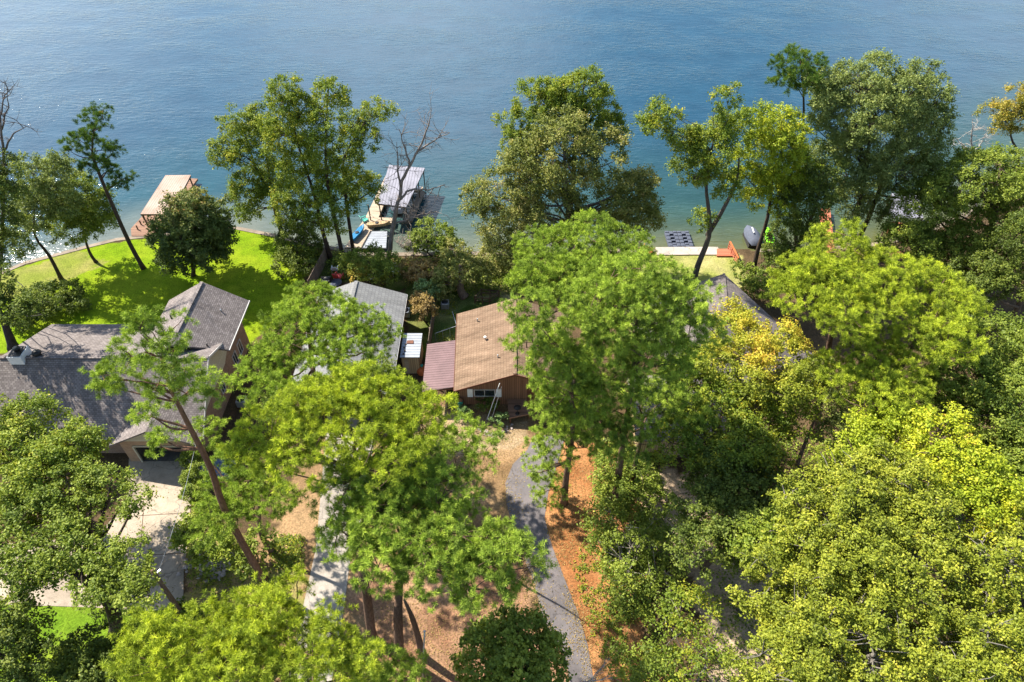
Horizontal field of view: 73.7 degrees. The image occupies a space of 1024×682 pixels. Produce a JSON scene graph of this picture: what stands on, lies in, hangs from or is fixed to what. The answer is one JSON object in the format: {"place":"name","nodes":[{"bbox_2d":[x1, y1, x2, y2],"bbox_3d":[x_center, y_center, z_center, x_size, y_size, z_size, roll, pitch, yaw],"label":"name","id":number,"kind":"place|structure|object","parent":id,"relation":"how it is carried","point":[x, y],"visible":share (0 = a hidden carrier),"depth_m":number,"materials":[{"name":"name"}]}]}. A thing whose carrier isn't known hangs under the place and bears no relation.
{"place":"outdoors","nodes":[
{"label":"outdoors","id":0,"kind":"place"},
{"bbox_2d":[0,459,199,610],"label":"driveway","id":1,"kind":"structure","parent":0,"point":[163,476],"depth_m":55.31,"materials":[{"name":"concrete"}]},
{"bbox_2d":[176,549,233,582],"bbox_3d":[-23.470,17.429,53.163,5.271,0.168,3.187,14,47,13],"label":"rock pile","id":2,"kind":"object","parent":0,"point":[220,573],"visible":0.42,"depth_m":52.94,"materials":[{"name":"stone"}]},
{"bbox_2d":[290,416,372,681],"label":"path","id":3,"kind":"structure","parent":0,"point":[330,578],"depth_m":52.72,"materials":[{"name":"concrete"}]},
{"bbox_2d":[293,281,407,411],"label":"house","id":4,"kind":"structure","parent":0,"point":[394,307],"depth_m":68.48,"materials":[{"name":"grey"}]},
{"bbox_2d":[0,0,1023,268],"bbox_3d":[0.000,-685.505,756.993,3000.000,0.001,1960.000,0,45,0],"label":"lake","id":5,"kind":"structure","parent":0,"point":[166,78],"depth_m":118.98,"materials":[{"name":"liquid"}]},
{"bbox_2d":[131,175,197,235],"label":"boat dock","id":6,"kind":"object","parent":5,"relation":"in","point":[173,183],"visible":0.53,"depth_m":86.12,"materials":[{"name":"white metal"}]},
{"bbox_2d":[344,165,425,248],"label":"boat dock","id":7,"kind":"object","parent":5,"relation":"in","point":[412,179],"visible":0.62,"depth_m":86.53,"materials":[{"name":"grey metal"}]},
{"bbox_2d":[361,230,386,248],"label":"boat ramp","id":8,"kind":"object","parent":7,"relation":"on","point":[379,237],"visible":0.64,"depth_m":82.89,"materials":[{"name":"white metal"}]},
{"bbox_2d":[664,231,693,246],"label":"floating dock","id":9,"kind":"object","parent":5,"relation":"on","point":[678,238],"visible":0.89,"depth_m":83.32,"materials":[{"name":"grey plastic"}]},
{"bbox_2d":[0,198,1023,681],"bbox_3d":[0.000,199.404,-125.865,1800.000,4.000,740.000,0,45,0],"label":"ground","id":10,"kind":"structure","parent":0,"point":[116,280],"depth_m":59.58,"materials":[{"name":"plant"}]},
{"bbox_2d":[0,148,41,267],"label":"broadleaf tree","id":11,"kind":"object","parent":10,"relation":"on","point":[12,188],"visible":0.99,"depth_m":63.90,"materials":[{"name":"green plant"}]},
{"bbox_2d":[0,78,41,281],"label":"bare tree","id":12,"kind":"object","parent":10,"relation":"on","point":[3,115],"visible":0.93,"depth_m":59.88,"materials":[{"name":"brown plant"}]},
{"bbox_2d":[0,262,62,350],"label":"broadleaf tree","id":13,"kind":"object","parent":10,"relation":"on","point":[22,305],"visible":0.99,"depth_m":56.64,"materials":[{"name":"green plant"}]},
{"bbox_2d":[5,278,58,333],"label":"shrub","id":14,"kind":"object","parent":10,"relation":"on","point":[34,322],"visible":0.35,"depth_m":71.15,"materials":[{"name":"green plant"}]},
{"bbox_2d":[0,590,65,681],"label":"broadleaf tree","id":15,"kind":"object","parent":10,"relation":"on","point":[11,666],"visible":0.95,"depth_m":40.59,"materials":[{"name":"green plant"}]},
{"bbox_2d":[5,147,86,280],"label":"broadleaf tree","id":16,"kind":"object","parent":10,"relation":"on","point":[47,186],"visible":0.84,"depth_m":68.85,"materials":[{"name":"green plant"}]},
{"bbox_2d":[0,386,114,541],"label":"broadleaf tree","id":17,"kind":"object","parent":10,"relation":"on","point":[21,463],"visible":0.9,"depth_m":47.68,"materials":[{"name":"green plant"}]},
{"bbox_2d":[35,277,91,317],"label":"shrub","id":18,"kind":"object","parent":10,"relation":"on","point":[67,297],"visible":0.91,"depth_m":73.03,"materials":[{"name":"green plant"}]},
{"bbox_2d":[39,166,121,262],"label":"broadleaf tree","id":19,"kind":"object","parent":10,"relation":"on","point":[92,218],"visible":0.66,"depth_m":74.02,"materials":[{"name":"green plant"}]},
{"bbox_2d":[0,447,167,635],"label":"broadleaf tree","id":20,"kind":"object","parent":10,"relation":"on","point":[102,582],"visible":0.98,"depth_m":42.70,"materials":[{"name":"green plant"}]},
{"bbox_2d":[29,614,146,681],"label":"broadleaf tree","id":21,"kind":"object","parent":10,"relation":"on","point":[66,659],"visible":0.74,"depth_m":42.59,"materials":[{"name":"green plant"}]},
{"bbox_2d":[56,101,145,269],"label":"pine tree","id":22,"kind":"object","parent":10,"relation":"on","point":[93,157],"visible":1,"depth_m":68.37,"materials":[{"name":"green plant"}]},
{"bbox_2d":[0,281,249,461],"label":"house","id":23,"kind":"structure","parent":10,"relation":"on","point":[54,357],"depth_m":59.45,"materials":[{"name":"beige"}]},
{"bbox_2d":[150,569,181,613],"bbox_3d":[-23.950,17.725,47.796,0.870,7.360,0.523,-22,49,-20],"label":"utility pole","id":24,"kind":"object","parent":10,"relation":"on","point":[167,592],"visible":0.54,"depth_m":47.41,"materials":[{"name":"brown wood"}]},
{"bbox_2d":[2,227,338,273],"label":"seawall","id":25,"kind":"object","parent":10,"relation":"on","point":[135,237],"visible":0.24,"depth_m":82.25,"materials":[{"name":"concrete"}]},
{"bbox_2d":[77,302,267,582],"bbox_3d":[-18.998,8.658,42.454,7.956,27.737,3.789,0,45,0],"label":"pine tree","id":26,"kind":"object","parent":10,"relation":"on","point":[173,383],"visible":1,"depth_m":35.71,"materials":[{"name":"green plant"}]},
{"bbox_2d":[174,451,203,471],"bbox_3d":[-27.504,10.297,58.555,2.228,2.747,2.303,0,45,0],"label":"evergreen shrub","id":27,"kind":"object","parent":10,"relation":"on","point":[184,463],"visible":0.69,"depth_m":57.94,"materials":[{"name":"green plant"}]},
{"bbox_2d":[141,186,239,279],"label":"broadleaf tree","id":28,"kind":"object","parent":10,"relation":"on","point":[194,244],"visible":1,"depth_m":72.17,"materials":[{"name":"green plant"}]},
{"bbox_2d":[178,461,205,489],"bbox_3d":[-26.768,11.436,57.238,2.294,2.993,2.161,0,45,0],"label":"evergreen shrub","id":29,"kind":"object","parent":10,"relation":"on","point":[194,477],"visible":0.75,"depth_m":56.70,"materials":[{"name":"green plant"}]},
{"bbox_2d":[177,483,206,511],"bbox_3d":[-26.131,12.652,56.082,2.304,2.914,2.111,-22,49,-21],"label":"evergreen shrub","id":30,"kind":"object","parent":10,"relation":"on","point":[189,488],"visible":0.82,"depth_m":55.38,"materials":[{"name":"green plant"}]},
{"bbox_2d":[165,502,242,576],"bbox_3d":[-23.645,15.498,52.653,6.644,3.734,4.443,32,53,28],"label":"shrub","id":31,"kind":"object","parent":10,"relation":"on","point":[224,546],"visible":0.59,"depth_m":51.59,"materials":[{"name":"green plant"}]},
{"bbox_2d":[98,563,386,681],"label":"pine tree","id":32,"kind":"object","parent":10,"relation":"on","point":[263,649],"visible":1,"depth_m":32.94,"materials":[{"name":"green plant"}]},
{"bbox_2d":[183,414,302,553],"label":"pine tree","id":33,"kind":"object","parent":10,"relation":"on","point":[238,507],"visible":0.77,"depth_m":46.29,"materials":[{"name":"green plant"}]},
{"bbox_2d":[202,100,299,231],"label":"broadleaf tree","id":34,"kind":"object","parent":10,"relation":"on","point":[260,190],"visible":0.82,"depth_m":75.46,"materials":[{"name":"green plant"}]},
{"bbox_2d":[225,523,276,580],"bbox_3d":[-19.776,16.337,52.360,3.256,2.990,4.213,18,48,17],"label":"shrub","id":35,"kind":"object","parent":10,"relation":"on","point":[253,543],"visible":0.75,"depth_m":51.79,"materials":[{"name":"green plant"}]},
{"bbox_2d":[254,71,337,259],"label":"broadleaf tree","id":36,"kind":"object","parent":10,"relation":"on","point":[275,132],"visible":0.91,"depth_m":69.11,"materials":[{"name":"green plant"}]},
{"bbox_2d":[269,200,325,280],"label":"shrub","id":37,"kind":"object","parent":10,"relation":"on","point":[304,239],"visible":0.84,"depth_m":77.40,"materials":[{"name":"green plant"}]},
{"bbox_2d":[226,278,406,454],"bbox_3d":[-13.394,4.867,53.701,11.737,17.403,14.201,0,45,0],"label":"pine tree","id":38,"kind":"object","parent":10,"relation":"on","point":[334,329],"visible":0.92,"depth_m":48.78,"materials":[{"name":"green plant"}]},
{"bbox_2d":[307,242,328,291],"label":"wooden fence","id":39,"kind":"object","parent":10,"relation":"on","point":[316,271],"visible":0.77,"depth_m":77.65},
{"bbox_2d":[301,74,359,265],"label":"broadleaf tree","id":40,"kind":"object","parent":10,"relation":"on","point":[323,139],"visible":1,"depth_m":68.92,"materials":[{"name":"green plant"}]},
{"bbox_2d":[256,351,410,436],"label":"broadleaf tree","id":41,"kind":"object","parent":10,"relation":"on","point":[386,362],"visible":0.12,"depth_m":56.94,"materials":[{"name":"green plant"}]},
{"bbox_2d":[213,356,458,640],"bbox_3d":[-9.019,11.071,43.727,11.107,22.586,10.794,26,51,24],"label":"pine tree","id":42,"kind":"object","parent":10,"relation":"on","point":[283,433],"visible":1,"depth_m":36.67,"materials":[{"name":"green plant"}]},
{"bbox_2d":[344,260,371,282],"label":"shrub","id":43,"kind":"object","parent":10,"relation":"on","point":[350,272],"visible":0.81,"depth_m":74.56,"materials":[{"name":"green plant"}]},
{"bbox_2d":[331,94,403,251],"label":"broadleaf tree","id":44,"kind":"object","parent":10,"relation":"on","point":[358,126],"visible":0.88,"depth_m":70.61,"materials":[{"name":"green plant"}]},
{"bbox_2d":[335,239,406,287],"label":"broadleaf tree","id":45,"kind":"object","parent":10,"relation":"on","point":[377,264],"visible":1,"depth_m":74.79,"materials":[{"name":"green plant"}]},
{"bbox_2d":[318,635,431,681],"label":"pine tree","id":46,"kind":"object","parent":10,"relation":"on","point":[415,672],"visible":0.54,"depth_m":39.37,"materials":[{"name":"green plant"}]},
{"bbox_2d":[132,255,661,681],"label":"leaf litter","id":47,"kind":"object","parent":10,"relation":"on","point":[520,573],"visible":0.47,"depth_m":51.07,"materials":[{"name":"brown plant"}]},
{"bbox_2d":[400,333,422,372],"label":"shed","id":48,"kind":"structure","parent":10,"relation":"on","point":[411,355],"depth_m":66.75,"materials":[{"name":"white metal"}]},
{"bbox_2d":[367,83,459,258],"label":"bare tree","id":49,"kind":"object","parent":10,"relation":"on","point":[394,221],"visible":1,"depth_m":71.49,"materials":[{"name":"brown plant"}]},
{"bbox_2d":[384,224,447,258],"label":"bare shrub","id":50,"kind":"object","parent":10,"relation":"on","point":[402,241],"visible":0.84,"depth_m":78.73,"materials":[{"name":"grey plant"}]},
{"bbox_2d":[408,290,439,322],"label":"shrub","id":51,"kind":"object","parent":10,"relation":"on","point":[424,305],"visible":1,"depth_m":70.09,"materials":[{"name":"yellow plant"}]},
{"bbox_2d":[395,254,455,286],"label":"shrub","id":52,"kind":"object","parent":10,"relation":"on","point":[421,266],"visible":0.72,"depth_m":75.41,"materials":[{"name":"green plant"}]},
{"bbox_2d":[186,301,667,681],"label":"weeds","id":53,"kind":"object","parent":10,"relation":"on","point":[285,554],"visible":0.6,"depth_m":52.29,"materials":[{"name":"green plant"}]},
{"bbox_2d":[413,277,442,300],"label":"shrub","id":54,"kind":"object","parent":10,"relation":"on","point":[426,284],"visible":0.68,"depth_m":72.63,"materials":[{"name":"green plant"}]},
{"bbox_2d":[307,432,558,662],"bbox_3d":[-5.098,15.327,41.424,9.928,19.835,13.003,-29,52,-26],"label":"pine tree","id":55,"kind":"object","parent":10,"relation":"on","point":[378,511],"visible":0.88,"depth_m":35.18,"materials":[{"name":"green plant"}]},
{"bbox_2d":[402,214,467,258],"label":"shrub","id":56,"kind":"object","parent":10,"relation":"on","point":[426,236],"visible":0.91,"depth_m":78.63,"materials":[{"name":"green plant"}]},
{"bbox_2d":[422,340,455,407],"bbox_3d":[-6.800,3.164,65.531,3.000,2.850,6.400,0,45,0],"label":"carport","id":57,"kind":"object","parent":10,"relation":"on","point":[439,367],"visible":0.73,"depth_m":64.47,"materials":[{"name":"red metal"}]},
{"bbox_2d":[429,237,495,304],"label":"broadleaf tree","id":58,"kind":"object","parent":10,"relation":"on","point":[469,262],"visible":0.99,"depth_m":73.71,"materials":[{"name":"green plant"}]},
{"bbox_2d":[434,410,506,528],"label":"pine tree","id":59,"kind":"object","parent":10,"relation":"on","point":[469,452],"visible":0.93,"depth_m":43.82,"materials":[{"name":"green plant"}]},
{"bbox_2d":[449,599,576,681],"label":"broadleaf tree","id":60,"kind":"object","parent":10,"relation":"on","point":[513,654],"visible":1,"depth_m":41.19,"materials":[{"name":"green plant"}]},
{"bbox_2d":[453,299,573,403],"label":"wooden house","id":61,"kind":"structure","parent":10,"relation":"on","point":[484,362],"depth_m":63.88,"materials":[{"name":"brown"}]},
{"bbox_2d":[496,283,622,513],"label":"pine tree","id":62,"kind":"object","parent":10,"relation":"on","point":[567,396],"visible":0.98,"depth_m":45.48,"materials":[{"name":"green plant"}]},
{"bbox_2d":[490,62,634,245],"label":"broadleaf tree","id":63,"kind":"object","parent":10,"relation":"on","point":[554,93],"visible":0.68,"depth_m":68.81,"materials":[{"name":"green plant"}]},
{"bbox_2d":[458,103,667,278],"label":"broadleaf tree","id":64,"kind":"object","parent":10,"relation":"on","point":[558,173],"visible":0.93,"depth_m":70.29,"materials":[{"name":"green plant"}]},
{"bbox_2d":[502,207,657,345],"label":"pine tree","id":65,"kind":"object","parent":10,"relation":"on","point":[562,265],"visible":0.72,"depth_m":53.98,"materials":[{"name":"green plant"}]},
{"bbox_2d":[586,447,676,519],"bbox_3d":[9.813,11.711,55.386,7.667,5.198,5.633,0,45,0],"label":"shrub","id":66,"kind":"object","parent":10,"relation":"on","point":[623,486],"visible":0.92,"depth_m":54.74,"materials":[{"name":"green plant"}]},
{"bbox_2d":[575,496,693,610],"bbox_3d":[9.339,15.827,51.304,8.898,5.181,9.475,0,45,0],"label":"shrub","id":67,"kind":"object","parent":10,"relation":"on","point":[617,577],"visible":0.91,"depth_m":50.54,"materials":[{"name":"green plant"}]},
{"bbox_2d":[551,245,731,498],"bbox_3d":[8.178,4.183,48.882,11.641,24.988,7.761,0,45,0],"label":"pine tree","id":68,"kind":"object","parent":10,"relation":"on","point":[630,296],"visible":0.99,"depth_m":42.06,"materials":[{"name":"green plant"}]},
{"bbox_2d":[599,636,696,681],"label":"tree","id":69,"kind":"object","parent":10,"relation":"on","point":[652,664],"visible":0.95,"depth_m":44.66,"materials":[{"name":"green plant"}]},
{"bbox_2d":[579,354,720,492],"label":"pine tree","id":70,"kind":"object","parent":10,"relation":"on","point":[625,427],"visible":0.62,"depth_m":48.68,"materials":[{"name":"green plant"}]},
{"bbox_2d":[308,249,1023,681],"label":"undergrowth","id":71,"kind":"object","parent":10,"relation":"on","point":[624,609],"visible":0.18,"depth_m":53.93,"materials":[{"name":"green plant"}]},
{"bbox_2d":[627,375,744,454],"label":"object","id":72,"kind":"structure","parent":10,"relation":"on","point":[643,447],"depth_m":59.34,"materials":[{"name":"green"}]},
{"bbox_2d":[655,247,717,255],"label":"seawall","id":73,"kind":"object","parent":10,"relation":"on","point":[667,251],"visible":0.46,"depth_m":81.32,"materials":[{"name":"concrete"}]},
{"bbox_2d":[628,80,754,279],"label":"broadleaf tree","id":74,"kind":"object","parent":10,"relation":"on","point":[696,147],"visible":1,"depth_m":64.27,"materials":[{"name":"green plant"}]},
{"bbox_2d":[645,578,739,681],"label":"broadleaf tree","id":75,"kind":"object","parent":10,"relation":"on","point":[688,628],"visible":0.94,"depth_m":44.50,"materials":[{"name":"green plant"}]},
{"bbox_2d":[663,430,797,586],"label":"broadleaf tree","id":76,"kind":"object","parent":10,"relation":"on","point":[718,494],"visible":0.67,"depth_m":45.09,"materials":[{"name":"green plant"}]},
{"bbox_2d":[646,330,825,487],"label":"broadleaf tree","id":77,"kind":"object","parent":10,"relation":"on","point":[727,394],"visible":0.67,"depth_m":49.11,"materials":[{"name":"green plant"}]},
{"bbox_2d":[729,257,774,299],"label":"shrub","id":78,"kind":"object","parent":10,"relation":"on","point":[751,280],"visible":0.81,"depth_m":74.11,"materials":[{"name":"green plant"}]},
{"bbox_2d":[695,292,836,431],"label":"broadleaf tree","id":79,"kind":"object","parent":10,"relation":"on","point":[762,346],"visible":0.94,"depth_m":50.10,"materials":[{"name":"yellow plant"}]},
{"bbox_2d":[724,98,822,273],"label":"broadleaf tree","id":80,"kind":"object","parent":10,"relation":"on","point":[773,173],"visible":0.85,"depth_m":66.86,"materials":[{"name":"green plant"}]},
{"bbox_2d":[723,472,830,612],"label":"broadleaf tree","id":81,"kind":"object","parent":10,"relation":"on","point":[753,532],"visible":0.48,"depth_m":42.08,"materials":[{"name":"green plant"}]},
{"bbox_2d":[764,41,831,245],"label":"pine tree","id":82,"kind":"object","parent":10,"relation":"on","point":[804,62],"visible":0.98,"depth_m":66.23,"materials":[{"name":"green plant"}]},
{"bbox_2d":[758,150,851,274],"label":"broadleaf tree","id":83,"kind":"object","parent":10,"relation":"on","point":[794,220],"visible":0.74,"depth_m":69.39,"materials":[{"name":"green plant"}]},
{"bbox_2d":[788,356,859,466],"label":"broadleaf tree","id":84,"kind":"object","parent":10,"relation":"on","point":[836,417],"visible":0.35,"depth_m":53.02,"materials":[{"name":"green plant"}]},
{"bbox_2d":[720,539,937,681],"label":"broadleaf tree","id":85,"kind":"object","parent":10,"relation":"on","point":[795,658],"visible":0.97,"depth_m":35.94,"materials":[{"name":"green plant"}]},
{"bbox_2d":[758,216,929,437],"bbox_3d":[24.110,1.044,54.598,10.297,21.490,12.384,34,54,29],"label":"pine tree","id":86,"kind":"object","parent":10,"relation":"on","point":[848,272],"visible":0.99,"depth_m":48.19,"materials":[{"name":"green plant"}]},
{"bbox_2d":[762,435,970,604],"bbox_3d":[21.166,13.524,45.515,11.826,16.907,8.081,0,45,0],"label":"broadleaf tree","id":87,"kind":"object","parent":10,"relation":"on","point":[837,480],"visible":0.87,"depth_m":40.50,"materials":[{"name":"green plant"}]},
{"bbox_2d":[765,495,981,655],"bbox_3d":[20.831,16.823,42.495,11.881,16.342,9.297,0,45,0],"label":"broadleaf tree","id":88,"kind":"object","parent":10,"relation":"on","point":[873,577],"visible":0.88,"depth_m":37.65,"materials":[{"name":"green plant"}]},
{"bbox_2d":[799,317,948,486],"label":"pine tree","id":89,"kind":"object","parent":10,"relation":"on","point":[853,372],"visible":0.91,"depth_m":47.62,"materials":[{"name":"green plant"}]},
{"bbox_2d":[800,46,964,247],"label":"broadleaf tree","id":90,"kind":"object","parent":10,"relation":"on","point":[910,108],"visible":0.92,"depth_m":66.88,"materials":[{"name":"green plant"}]},
{"bbox_2d":[816,375,955,518],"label":"broadleaf tree","id":91,"kind":"object","parent":10,"relation":"on","point":[866,429],"visible":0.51,"depth_m":44.99,"materials":[{"name":"green plant"}]},
{"bbox_2d":[861,399,1016,560],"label":"broadleaf tree","id":92,"kind":"object","parent":10,"relation":"on","point":[917,437],"visible":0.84,"depth_m":42.98,"materials":[{"name":"green plant"}]},
{"bbox_2d":[883,254,997,367],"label":"pine tree","id":93,"kind":"object","parent":10,"relation":"on","point":[924,324],"visible":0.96,"depth_m":47.41,"materials":[{"name":"green plant"}]},
{"bbox_2d":[874,211,1023,293],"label":"broadleaf tree","id":94,"kind":"object","parent":10,"relation":"on","point":[925,241],"visible":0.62,"depth_m":69.13,"materials":[{"name":"green plant"}]},
{"bbox_2d":[878,579,1023,681],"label":"broadleaf tree","id":95,"kind":"object","parent":10,"relation":"on","point":[971,663],"visible":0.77,"depth_m":35.44,"materials":[{"name":"green plant"}]},
{"bbox_2d":[888,141,1023,275],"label":"broadleaf tree","id":96,"kind":"object","parent":10,"relation":"on","point":[1002,193],"visible":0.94,"depth_m":67.41,"materials":[{"name":"green plant"}]},
{"bbox_2d":[896,448,1023,587],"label":"broadleaf tree","id":97,"kind":"object","parent":10,"relation":"on","point":[983,494],"visible":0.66,"depth_m":41.34,"materials":[{"name":"green plant"}]},
{"bbox_2d":[902,498,1023,649],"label":"broadleaf tree","id":98,"kind":"object","parent":10,"relation":"on","point":[1007,553],"visible":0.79,"depth_m":38.21,"materials":[{"name":"green plant"}]},
{"bbox_2d":[915,370,1023,513],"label":"broadleaf tree","id":99,"kind":"object","parent":10,"relation":"on","point":[1016,455],"visible":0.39,"depth_m":47.79,"materials":[{"name":"green plant"}]},
{"bbox_2d":[927,305,1023,450],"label":"broadleaf tree","id":100,"kind":"object","parent":10,"relation":"on","point":[999,380],"visible":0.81,"depth_m":48.18,"materials":[{"name":"green plant"}]},
{"bbox_2d":[934,207,1023,328],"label":"broadleaf tree","id":101,"kind":"object","parent":10,"relation":"on","point":[991,280],"visible":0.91,"depth_m":64.27,"materials":[{"name":"green plant"}]},
{"bbox_2d":[971,81,1023,166],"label":"broadleaf tree","id":102,"kind":"object","parent":10,"relation":"on","point":[1005,116],"visible":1,"depth_m":82.73,"materials":[{"name":"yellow plant"}]},
{"bbox_2d":[507,399,529,422],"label":"deck","id":103,"kind":"structure","parent":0,"point":[523,410],"depth_m":63.32,"materials":[{"name":"wood"}]},
{"bbox_2d":[505,436,593,681],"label":"road","id":104,"kind":"structure","parent":0,"point":[534,516],"depth_m":53.37,"materials":[{"name":"asphalt"}]},
{"bbox_2d":[625,273,811,392],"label":"hip roof house","id":105,"kind":"structure","parent":0,"point":[731,286],"depth_m":67.78,"materials":[{"name":"grey brick"}]},
{"bbox_2d":[742,225,762,247],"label":"covered boat","id":106,"kind":"object","parent":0,"point":[751,235],"visible":0.85,"depth_m":82.88,"materials":[{"name":"fabric"}]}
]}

